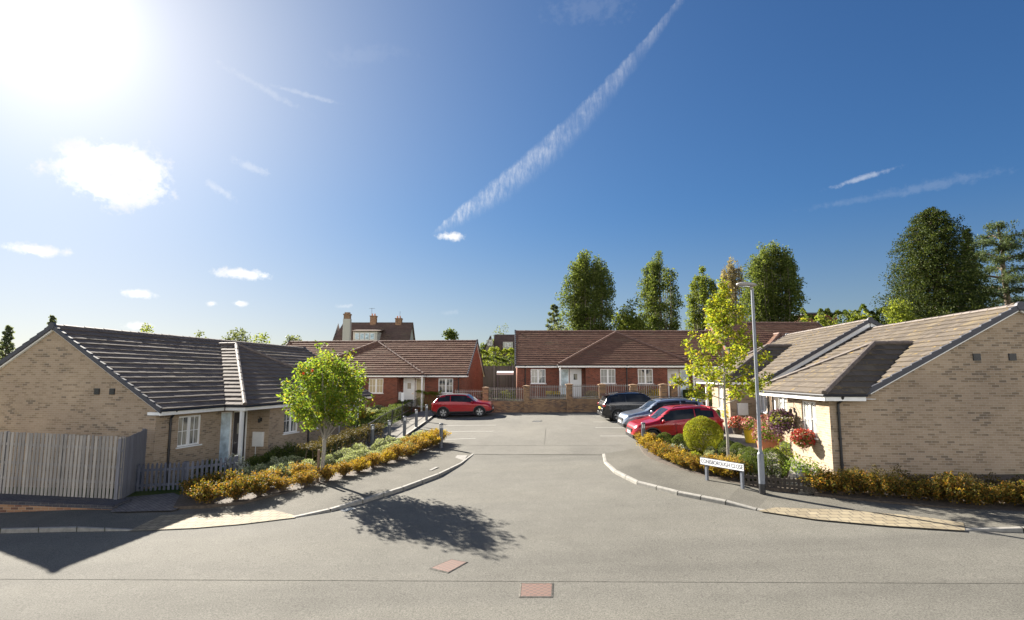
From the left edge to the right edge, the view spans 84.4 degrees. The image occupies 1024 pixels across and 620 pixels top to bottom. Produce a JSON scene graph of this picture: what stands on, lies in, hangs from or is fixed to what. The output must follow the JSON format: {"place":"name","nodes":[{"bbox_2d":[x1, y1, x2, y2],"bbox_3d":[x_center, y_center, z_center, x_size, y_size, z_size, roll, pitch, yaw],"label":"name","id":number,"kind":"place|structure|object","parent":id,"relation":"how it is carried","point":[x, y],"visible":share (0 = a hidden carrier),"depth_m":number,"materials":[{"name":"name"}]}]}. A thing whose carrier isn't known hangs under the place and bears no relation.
{"place":"outdoors","nodes":[
{"label":"outdoors","id":0,"kind":"place"},
{"bbox_2d":[111,493,179,511],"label":"driveway","id":1,"kind":"structure","parent":0,"point":[161,502],"depth_m":16.92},
{"bbox_2d":[0,445,471,528],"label":"pavement","id":2,"kind":"structure","parent":0,"point":[344,490],"depth_m":16.58,"materials":[{"name":"concrete"}]},
{"bbox_2d":[130,510,294,530],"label":"tactile paving","id":3,"kind":"structure","parent":2,"relation":"on","point":[180,521],"depth_m":15.05,"materials":[{"name":"concrete"}]},
{"bbox_2d":[174,439,438,508],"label":"planting soil","id":4,"kind":"structure","parent":0,"point":[182,502],"depth_m":17.35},
{"bbox_2d":[178,475,213,497],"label":"spirea bush","id":5,"kind":"object","parent":4,"relation":"on","point":[185,486],"visible":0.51,"depth_m":17.17,"materials":[{"name":"yellow plant"}]},
{"bbox_2d":[186,478,227,503],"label":"spirea bush","id":6,"kind":"object","parent":4,"relation":"on","point":[207,493],"visible":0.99,"depth_m":16.40,"materials":[{"name":"yellow plant"}]},
{"bbox_2d":[211,468,249,486],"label":"spirea bush","id":7,"kind":"object","parent":4,"relation":"on","point":[229,475],"visible":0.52,"depth_m":18.15,"materials":[{"name":"yellow plant"}]},
{"bbox_2d":[218,473,254,500],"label":"spirea bush","id":8,"kind":"object","parent":4,"relation":"on","point":[236,489],"visible":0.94,"depth_m":16.67,"materials":[{"name":"yellow plant"}]},
{"bbox_2d":[243,472,277,495],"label":"spirea bush","id":9,"kind":"object","parent":4,"relation":"on","point":[260,487],"visible":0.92,"depth_m":17.12,"materials":[{"name":"yellow plant"}]},
{"bbox_2d":[271,474,297,490],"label":"spirea bush","id":10,"kind":"object","parent":4,"relation":"on","point":[285,482],"visible":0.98,"depth_m":17.74,"materials":[{"name":"yellow plant"}]},
{"bbox_2d":[284,460,315,476],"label":"spirea bush","id":11,"kind":"object","parent":4,"relation":"on","point":[301,467],"visible":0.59,"depth_m":19.33,"materials":[{"name":"yellow plant"}]},
{"bbox_2d":[290,468,322,485],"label":"spirea bush","id":12,"kind":"object","parent":4,"relation":"on","point":[305,478],"visible":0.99,"depth_m":18.36,"materials":[{"name":"yellow plant"}]},
{"bbox_2d":[276,340,375,481],"bbox_3d":[-6.264,3.539,19.393,3.463,4.930,3.215,0,-7,0],"label":"rowan tree","id":13,"kind":"object","parent":4,"relation":"on","point":[330,413],"visible":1,"depth_m":18.89,"materials":[{"name":"green plant"}]},
{"bbox_2d":[315,463,339,480],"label":"spirea bush","id":14,"kind":"object","parent":4,"relation":"on","point":[327,473],"visible":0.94,"depth_m":18.93,"materials":[{"name":"yellow plant"}]},
{"bbox_2d":[293,423,384,462],"bbox_3d":[-7.346,5.961,25.043,1.211,1.447,7.148,-1,-7,9],"label":"hedge","id":15,"kind":"object","parent":4,"relation":"on","point":[340,436],"visible":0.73,"depth_m":24.51,"materials":[{"name":"green plant"}]},
{"bbox_2d":[332,459,357,475],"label":"spirea bush","id":16,"kind":"object","parent":4,"relation":"on","point":[345,468],"visible":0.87,"depth_m":19.72,"materials":[{"name":"yellow plant"}]},
{"bbox_2d":[348,456,371,471],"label":"spirea bush","id":17,"kind":"object","parent":4,"relation":"on","point":[361,465],"visible":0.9,"depth_m":20.34,"materials":[{"name":"yellow plant"}]},
{"bbox_2d":[360,452,385,467],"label":"spirea bush","id":18,"kind":"object","parent":4,"relation":"on","point":[374,459],"visible":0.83,"depth_m":21.07,"materials":[{"name":"yellow plant"}]},
{"bbox_2d":[383,442,409,459],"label":"spirea bush","id":19,"kind":"object","parent":4,"relation":"on","point":[395,449],"visible":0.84,"depth_m":22.46,"materials":[{"name":"yellow plant"}]},
{"bbox_2d":[316,410,433,463],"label":"path","id":20,"kind":"structure","parent":0,"point":[396,429],"depth_m":33.17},
{"bbox_2d":[367,398,418,442],"bbox_3d":[-7.196,6.696,35.975,0.236,1.737,17.512,0,-7,-1],"label":"guard rail","id":21,"kind":"object","parent":20,"relation":"on","point":[393,413],"visible":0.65,"depth_m":34.10,"materials":[{"name":"black metal"}]},
{"bbox_2d":[0,454,1023,619],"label":"road","id":22,"kind":"structure","parent":0,"point":[504,526],"depth_m":11.24,"materials":[{"name":"asphalt"}]},
{"bbox_2d":[1,454,473,532],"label":"kerb","id":23,"kind":"structure","parent":22,"relation":"on","point":[92,529],"depth_m":15.16,"materials":[{"name":"stone"}]},
{"bbox_2d":[429,559,467,572],"bbox_3d":[-1.260,5.072,11.212,0.500,0.045,0.651,-4,-8,32],"label":"manhole cover","id":24,"kind":"object","parent":22,"relation":"on","point":[450,565],"visible":1,"depth_m":11.17,"materials":[{"name":"metal"}]},
{"bbox_2d":[81,579,914,582],"bbox_3d":[-1.394,5.023,10.471,25.241,0.777,0.020,-1,-7,6],"label":"road seam","id":25,"kind":"object","parent":22,"relation":"on","point":[561,581],"visible":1,"depth_m":10.22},
{"bbox_2d":[518,583,553,597],"bbox_3d":[0.424,4.911,9.902,0.612,0.052,0.608,-1,-7,5],"label":"manhole cover","id":26,"kind":"object","parent":22,"relation":"on","point":[535,590],"visible":1,"depth_m":9.87,"materials":[{"name":"metal"}]},
{"bbox_2d":[602,454,1023,531],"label":"kerb","id":27,"kind":"structure","parent":22,"relation":"on","point":[740,505],"depth_m":15.09,"materials":[{"name":"stone"}]},
{"bbox_2d":[0,397,1023,532],"bbox_3d":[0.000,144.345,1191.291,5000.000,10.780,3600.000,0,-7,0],"label":"ground","id":28,"kind":"structure","parent":0,"point":[148,492],"depth_m":19.61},
{"bbox_2d":[0,325,15,359],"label":"conifer tree","id":29,"kind":"object","parent":28,"relation":"on","point":[8,336],"visible":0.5,"depth_m":79.84,"materials":[{"name":"green plant"}]},
{"bbox_2d":[0,493,130,512],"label":"retaining wall","id":30,"kind":"structure","parent":28,"relation":"on","point":[12,502],"depth_m":16.49,"materials":[{"name":"brick"}]},
{"bbox_2d":[0,431,125,498],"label":"slatted fence","id":31,"kind":"object","parent":30,"relation":"on","point":[7,444],"visible":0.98,"depth_m":17.38,"materials":[{"name":"grey wood"}]},
{"bbox_2d":[113,428,146,499],"bbox_3d":[-12.372,5.106,18.347,0.150,2.274,2.224,2,-7,-16],"label":"slatted fence","id":32,"kind":"object","parent":28,"relation":"on","point":[135,450],"visible":0.85,"depth_m":18.02,"materials":[{"name":"wood"}]},
{"bbox_2d":[0,322,372,488],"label":"bungalow","id":33,"kind":"object","parent":28,"relation":"on","point":[182,399],"visible":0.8,"depth_m":21.26,"materials":[{"name":"brick"}]},
{"bbox_2d":[176,415,201,448],"bbox_3d":[-12.185,4.574,21.308,0.153,1.163,1.270,-1,-7,11],"label":"window","id":34,"kind":"structure","parent":33,"relation":"in","point":[189,426],"depth_m":21.31,"materials":[{"name":"white plastic"}]},
{"bbox_2d":[219,411,231,466],"bbox_3d":[-11.839,5.363,23.234,0.053,2.316,0.716,-1,-7,11],"label":"door","id":35,"kind":"structure","parent":33,"relation":"in","point":[226,417],"depth_m":23.31,"materials":[{"name":"grey glass"}]},
{"bbox_2d":[232,410,247,460],"bbox_3d":[-11.650,5.463,24.068,0.098,2.318,0.916,-1,-7,11],"label":"door","id":36,"kind":"structure","parent":33,"relation":"in","point":[236,413],"depth_m":24.00,"materials":[{"name":"white plastic"}]},
{"bbox_2d":[283,408,299,434],"bbox_3d":[-10.283,5.160,26.248,0.153,1.163,1.270,-1,-7,11],"label":"window","id":37,"kind":"structure","parent":33,"relation":"in","point":[289,427],"depth_m":26.17,"materials":[{"name":"white plastic"}]},
{"bbox_2d":[135,455,237,491],"bbox_3d":[-11.086,5.623,18.808,3.453,1.331,0.601,2,-7,-16],"label":"picket fence","id":38,"kind":"object","parent":28,"relation":"on","point":[184,468],"visible":0.77,"depth_m":18.59,"materials":[{"name":"wood"}]},
{"bbox_2d":[221,327,252,341],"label":"leafy tree","id":39,"kind":"object","parent":28,"relation":"on","point":[236,335],"visible":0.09,"depth_m":91.22,"materials":[{"name":"green plant"}]},
{"bbox_2d":[332,308,414,340],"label":"house","id":40,"kind":"structure","parent":28,"relation":"on","point":[372,329],"depth_m":95.52,"materials":[{"name":"ceramic"}]},
{"bbox_2d":[351,399,413,441],"bbox_3d":[-7.941,6.838,36.055,1.296,1.744,15.407,0,-7,0],"label":"hedge","id":41,"kind":"object","parent":28,"relation":"on","point":[383,411],"visible":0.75,"depth_m":34.82,"materials":[{"name":"green plant"}]},
{"bbox_2d":[285,339,484,411],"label":"bungalow","id":42,"kind":"object","parent":28,"relation":"on","point":[395,369],"visible":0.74,"depth_m":45.13,"materials":[{"name":"red brick"}]},
{"bbox_2d":[369,379,383,393],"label":"window","id":43,"kind":"structure","parent":42,"relation":"in","point":[375,385],"depth_m":43.39,"materials":[{"name":"white plastic"}]},
{"bbox_2d":[403,378,414,405],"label":"door","id":44,"kind":"structure","parent":42,"relation":"in","point":[409,383],"depth_m":44.02,"materials":[{"name":"white plastic"}]},
{"bbox_2d":[438,379,452,393],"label":"window","id":45,"kind":"structure","parent":42,"relation":"in","point":[446,385],"depth_m":43.82,"materials":[{"name":"white plastic"}]},
{"bbox_2d":[480,346,514,365],"bbox_3d":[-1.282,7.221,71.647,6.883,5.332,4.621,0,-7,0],"label":"hedge","id":46,"kind":"object","parent":28,"relation":"on","point":[493,349],"visible":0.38,"depth_m":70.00,"materials":[{"name":"green plant"}]},
{"bbox_2d":[481,334,514,365],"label":"house","id":47,"kind":"structure","parent":28,"relation":"on","point":[503,341],"depth_m":108.81,"materials":[{"name":"stone"}]},
{"bbox_2d":[545,303,562,329],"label":"pine tree","id":48,"kind":"object","parent":28,"relation":"on","point":[555,308],"visible":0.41,"depth_m":105.39,"materials":[{"name":"green plant"}]},
{"bbox_2d":[455,383,678,412],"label":"garden wall","id":49,"kind":"structure","parent":28,"relation":"on","point":[569,403],"depth_m":39.41,"materials":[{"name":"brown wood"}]},
{"bbox_2d":[554,249,617,329],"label":"poplar tree","id":50,"kind":"object","parent":28,"relation":"on","point":[591,290],"visible":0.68,"depth_m":80.63,"materials":[{"name":"green plant"}]},
{"bbox_2d":[514,330,726,400],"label":"bungalow","id":51,"kind":"object","parent":28,"relation":"on","point":[548,359],"visible":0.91,"depth_m":43.81,"materials":[{"name":"red brick"}]},
{"bbox_2d":[531,369,545,383],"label":"window","id":52,"kind":"structure","parent":51,"relation":"in","point":[538,376],"depth_m":43.77,"materials":[{"name":"white plastic"}]},
{"bbox_2d":[570,369,581,395],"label":"door","id":53,"kind":"structure","parent":51,"relation":"in","point":[575,374],"depth_m":43.72,"materials":[{"name":"white plastic"}]},
{"bbox_2d":[600,369,615,383],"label":"window","id":54,"kind":"structure","parent":51,"relation":"in","point":[607,376],"depth_m":42.87,"materials":[{"name":"white plastic"}]},
{"bbox_2d":[638,369,652,383],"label":"window","id":55,"kind":"structure","parent":51,"relation":"in","point":[645,376],"depth_m":42.87,"materials":[{"name":"white plastic"}]},
{"bbox_2d":[611,297,656,329],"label":"leafy tree","id":56,"kind":"object","parent":28,"relation":"on","point":[629,321],"visible":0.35,"depth_m":73.52,"materials":[{"name":"green plant"}]},
{"bbox_2d":[635,251,684,329],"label":"poplar tree","id":57,"kind":"object","parent":28,"relation":"on","point":[652,282],"visible":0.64,"depth_m":85.37,"materials":[{"name":"green plant"}]},
{"bbox_2d":[683,265,718,329],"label":"poplar tree","id":58,"kind":"object","parent":28,"relation":"on","point":[700,289],"visible":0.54,"depth_m":88.38,"materials":[{"name":"green plant"}]},
{"bbox_2d":[719,254,750,321],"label":"poplar tree","id":59,"kind":"object","parent":28,"relation":"on","point":[732,274],"visible":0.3,"depth_m":93.01,"materials":[{"name":"green plant"}]},
{"bbox_2d":[705,321,822,358],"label":"bungalow","id":60,"kind":"object","parent":28,"relation":"on","point":[769,332],"visible":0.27,"depth_m":47.65,"materials":[{"name":"red brick"}]},
{"bbox_2d":[736,239,810,321],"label":"poplar tree","id":61,"kind":"object","parent":28,"relation":"on","point":[771,273],"visible":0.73,"depth_m":79.22,"materials":[{"name":"green plant"}]},
{"bbox_2d":[694,317,882,428],"bbox_3d":[16.404,4.209,30.652,11.239,6.658,9.670,-1,-7,5],"label":"bungalow","id":62,"kind":"object","parent":28,"relation":"on","point":[790,352],"visible":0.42,"depth_m":28.31,"materials":[{"name":"brick"}]},
{"bbox_2d":[800,303,891,323],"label":"hedge","id":63,"kind":"object","parent":28,"relation":"on","point":[826,311],"visible":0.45,"depth_m":64.08,"materials":[{"name":"green plant"}]},
{"bbox_2d":[755,301,1023,474],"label":"bungalow","id":64,"kind":"object","parent":28,"relation":"on","point":[937,395],"visible":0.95,"depth_m":17.77,"materials":[{"name":"brick"}]},
{"bbox_2d":[767,402,795,436],"bbox_3d":[9.856,4.007,20.645,0.960,1.256,0.951,0,-7,0],"label":"hanging basket","id":65,"kind":"object","parent":64,"relation":"attached to","point":[779,423],"visible":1,"depth_m":20.48,"materials":[{"name":"purple plant"}]},
{"bbox_2d":[789,420,815,447],"bbox_3d":[9.899,4.230,19.211,0.883,0.934,0.875,0,-7,0],"label":"hanging basket","id":66,"kind":"object","parent":64,"relation":"attached to","point":[802,438],"visible":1,"depth_m":19.00,"materials":[{"name":"red plant"}]},
{"bbox_2d":[802,401,818,439],"bbox_3d":[10.241,3.765,19.410,0.153,1.243,1.270,-1,-7,5],"label":"window","id":67,"kind":"structure","parent":64,"relation":"in","point":[809,407],"depth_m":19.40,"materials":[{"name":"white plastic"}]},
{"bbox_2d":[882,298,918,323],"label":"leafy tree","id":68,"kind":"object","parent":28,"relation":"on","point":[905,316],"visible":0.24,"depth_m":53.20,"materials":[{"name":"green plant"}]},
{"bbox_2d":[870,206,1016,324],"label":"yew tree","id":69,"kind":"object","parent":28,"relation":"on","point":[928,286],"visible":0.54,"depth_m":55.22,"materials":[{"name":"green plant"}]},
{"bbox_2d":[961,219,1023,307],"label":"cedar tree","id":70,"kind":"object","parent":28,"relation":"on","point":[1006,279],"visible":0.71,"depth_m":58.37,"materials":[{"name":"green plant"}]},
{"bbox_2d":[0,0,1023,356],"label":"sky","id":71,"kind":"structure","parent":0,"point":[278,168],"materials":[{"name":"blue"}]},
{"bbox_2d":[408,412,639,453],"bbox_3d":[1.680,6.481,31.739,20.212,1.058,17.241,-2,-7,19],"label":"parking court","id":72,"kind":"object","parent":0,"point":[508,433],"visible":0.5,"depth_m":29.34,"materials":[{"name":"concrete"}]},
{"bbox_2d":[431,393,493,417],"bbox_3d":[-3.376,6.564,39.018,4.189,1.628,2.121,-2,-4,5],"label":"parked car","id":73,"kind":"object","parent":72,"relation":"on","point":[445,405],"visible":1,"depth_m":38.23,"materials":[{"name":"red metal"}]},
{"bbox_2d":[597,390,650,420],"bbox_3d":[7.422,5.731,33.929,4.390,1.742,2.163,-2,-4,-3],"label":"parked car","id":74,"kind":"object","parent":72,"relation":"on","point":[613,405],"visible":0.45,"depth_m":33.11,"materials":[{"name":"black metal"}]},
{"bbox_2d":[617,396,702,427],"bbox_3d":[7.722,5.366,29.139,4.390,1.700,2.163,-2,-4,-3],"label":"parked car","id":75,"kind":"object","parent":72,"relation":"on","point":[649,407],"visible":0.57,"depth_m":28.55,"materials":[{"name":"silver metal"}]},
{"bbox_2d":[626,403,724,440],"bbox_3d":[7.243,5.096,25.345,4.088,1.680,2.142,-2,-4,-3],"label":"parked car","id":76,"kind":"object","parent":72,"relation":"on","point":[672,420],"visible":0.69,"depth_m":24.64,"materials":[{"name":"red metal"}]},
{"bbox_2d":[639,437,797,492],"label":"planting soil","id":77,"kind":"structure","parent":0,"point":[646,452],"depth_m":18.41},
{"bbox_2d":[655,442,686,460],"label":"spirea bush","id":78,"kind":"object","parent":77,"relation":"on","point":[659,451],"visible":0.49,"depth_m":20.30,"materials":[{"name":"yellow plant"}]},
{"bbox_2d":[670,451,694,467],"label":"spirea bush","id":79,"kind":"object","parent":77,"relation":"on","point":[679,460],"visible":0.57,"depth_m":19.01,"materials":[{"name":"yellow plant"}]},
{"bbox_2d":[683,415,723,453],"bbox_3d":[7.371,4.805,21.721,1.530,1.486,1.542,0,-7,0],"label":"topiary ball","id":80,"kind":"object","parent":77,"relation":"on","point":[716,431],"visible":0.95,"depth_m":21.39,"materials":[{"name":"green plant"}]},
{"bbox_2d":[668,277,773,458],"bbox_3d":[6.843,2.181,18.450,3.269,6.550,3.163,-4,-8,30],"label":"maple tree","id":81,"kind":"object","parent":77,"relation":"on","point":[718,313],"visible":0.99,"depth_m":18.33,"materials":[{"name":"green plant"}]},
{"bbox_2d":[725,456,752,478],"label":"spirea bush","id":82,"kind":"object","parent":77,"relation":"on","point":[735,474],"visible":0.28,"depth_m":17.13,"materials":[{"name":"yellow plant"}]},
{"bbox_2d":[738,454,757,480],"bbox_3d":[7.234,4.794,17.118,0.810,0.808,0.815,6,-9,-40],"label":"box ball","id":83,"kind":"object","parent":77,"relation":"on","point":[747,457],"visible":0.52,"depth_m":16.95,"materials":[{"name":"green plant"}]},
{"bbox_2d":[755,447,789,480],"bbox_3d":[7.811,4.655,16.940,1.027,1.048,1.067,-4,-8,31],"label":"box ball","id":84,"kind":"object","parent":77,"relation":"on","point":[777,452],"visible":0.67,"depth_m":16.72,"materials":[{"name":"green plant"}]},
{"bbox_2d":[744,473,816,492],"bbox_3d":[7.557,5.043,16.033,1.948,0.707,0.141,-4,-8,33],"label":"picket fence","id":85,"kind":"object","parent":77,"relation":"on","point":[774,479],"visible":0.84,"depth_m":15.95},
{"bbox_2d":[723,425,831,493],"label":"path","id":86,"kind":"structure","parent":0,"point":[739,438],"depth_m":22.29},
{"bbox_2d":[727,416,743,433],"bbox_3d":[10.488,5.335,26.275,1.011,0.842,1.024,0,-7,0],"label":"flower pot","id":87,"kind":"object","parent":86,"relation":"on","point":[734,423],"visible":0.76,"depth_m":26.13,"materials":[{"name":"plant"}]},
{"bbox_2d":[738,416,756,442],"bbox_3d":[10.038,5.033,23.822,0.959,1.092,0.939,0,-7,0],"label":"flower pot","id":88,"kind":"object","parent":86,"relation":"on","point":[747,429],"visible":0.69,"depth_m":23.67,"materials":[{"name":"yellow plastic"}]},
{"bbox_2d":[751,414,784,449],"bbox_3d":[9.980,4.762,22.073,1.254,1.362,1.232,0,-7,0],"label":"flower trough","id":89,"kind":"object","parent":86,"relation":"on","point":[768,441],"visible":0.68,"depth_m":21.81,"materials":[{"name":"ceramic"}]},
{"bbox_2d":[782,454,822,485],"bbox_3d":[8.271,4.578,16.079,1.058,0.916,1.027,0,-7,0],"label":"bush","id":90,"kind":"object","parent":86,"relation":"on","point":[799,471],"visible":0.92,"depth_m":16.01,"materials":[{"name":"green plant"}]},
{"bbox_2d":[605,448,1023,527],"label":"pavement","id":91,"kind":"structure","parent":0,"point":[637,464],"depth_m":15.15,"materials":[{"name":"concrete"}]},
{"bbox_2d":[700,457,744,488],"bbox_3d":[6.247,5.005,16.718,0.108,1.100,1.634,4,-8,-29],"label":"street sign","id":92,"kind":"object","parent":91,"relation":"on","point":[730,465],"visible":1,"depth_m":16.66,"materials":[{"name":"grey metal"}]},
{"bbox_2d":[736,280,765,494],"bbox_3d":[6.780,2.246,15.973,0.595,6.265,0.318,0,-7,0],"label":"street lamp","id":93,"kind":"object","parent":91,"relation":"on","point":[760,453],"visible":0.98,"depth_m":15.91,"materials":[{"name":"grey metal"}]},
{"bbox_2d":[758,507,964,529],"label":"tactile paving","id":94,"kind":"structure","parent":91,"relation":"on","point":[875,518],"depth_m":13.20,"materials":[{"name":"concrete"}]},
{"bbox_2d":[814,474,1023,511],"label":"planting soil","id":95,"kind":"structure","parent":0,"point":[921,502],"depth_m":14.46,"materials":[{"name":"soil"}]},
{"bbox_2d":[796,462,839,492],"bbox_3d":[8.499,4.634,15.607,1.188,0.802,1.192,-3,-8,26],"label":"spirea bush","id":96,"kind":"object","parent":95,"relation":"on","point":[813,477],"visible":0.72,"depth_m":15.50,"materials":[{"name":"yellow plant"}]},
{"bbox_2d":[811,468,865,494],"bbox_3d":[8.829,4.622,15.268,1.295,0.748,1.272,3,-7,-20],"label":"spirea bush","id":97,"kind":"object","parent":95,"relation":"on","point":[838,487],"visible":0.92,"depth_m":15.13,"materials":[{"name":"yellow plant"}]},
{"bbox_2d":[832,467,878,494],"bbox_3d":[9.282,4.620,15.254,1.318,0.728,1.045,6,-9,-43],"label":"spirea bush","id":98,"kind":"object","parent":95,"relation":"on","point":[856,478],"visible":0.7,"depth_m":15.06,"materials":[{"name":"yellow plant"}]},
{"bbox_2d":[856,473,900,496],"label":"spirea bush","id":99,"kind":"object","parent":95,"relation":"on","point":[875,491],"visible":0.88,"depth_m":14.75,"materials":[{"name":"yellow plant"}]},
{"bbox_2d":[879,472,915,498],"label":"spirea bush","id":100,"kind":"object","parent":95,"relation":"on","point":[897,494],"visible":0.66,"depth_m":14.71,"materials":[{"name":"yellow plant"}]},
{"bbox_2d":[893,479,933,499],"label":"spirea bush","id":101,"kind":"object","parent":95,"relation":"on","point":[912,493],"visible":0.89,"depth_m":14.39,"materials":[{"name":"yellow plant"}]},
{"bbox_2d":[909,478,954,501],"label":"spirea bush","id":102,"kind":"object","parent":95,"relation":"on","point":[931,496],"visible":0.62,"depth_m":14.22,"materials":[{"name":"yellow plant"}]},
{"bbox_2d":[927,469,986,503],"bbox_3d":[11.071,4.419,14.097,1.299,0.823,1.322,5,-8,-36],"label":"spirea bush","id":103,"kind":"object","parent":95,"relation":"on","point":[951,496],"visible":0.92,"depth_m":13.94,"materials":[{"name":"yellow plant"}]},
{"bbox_2d":[952,476,1003,504],"bbox_3d":[11.364,4.475,13.931,1.163,0.666,1.143,0,-7,1],"label":"spirea bush","id":104,"kind":"object","parent":95,"relation":"on","point":[969,499],"visible":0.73,"depth_m":13.66,"materials":[{"name":"yellow plant"}]},
{"bbox_2d":[980,480,1014,504],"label":"spirea bush","id":105,"kind":"object","parent":95,"relation":"on","point":[997,500],"visible":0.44,"depth_m":13.64,"materials":[{"name":"yellow plant"}]},
{"bbox_2d":[987,480,1023,505],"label":"spirea bush","id":106,"kind":"object","parent":95,"relation":"on","point":[1004,485],"visible":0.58,"depth_m":13.65,"materials":[{"name":"yellow plant"}]},
{"bbox_2d":[1002,479,1023,504],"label":"spirea bush","id":107,"kind":"object","parent":95,"relation":"on","point":[1021,487],"visible":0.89,"depth_m":13.43,"materials":[{"name":"yellow plant"}]},
{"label":"garden terrace","id":108,"kind":"structure","parent":0,"visible":0},
{"bbox_2d":[483,365,515,396],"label":"panel fence","id":109,"kind":"object","parent":108,"relation":"on","point":[490,379],"visible":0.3,"depth_m":56.55,"materials":[{"name":"wood"}]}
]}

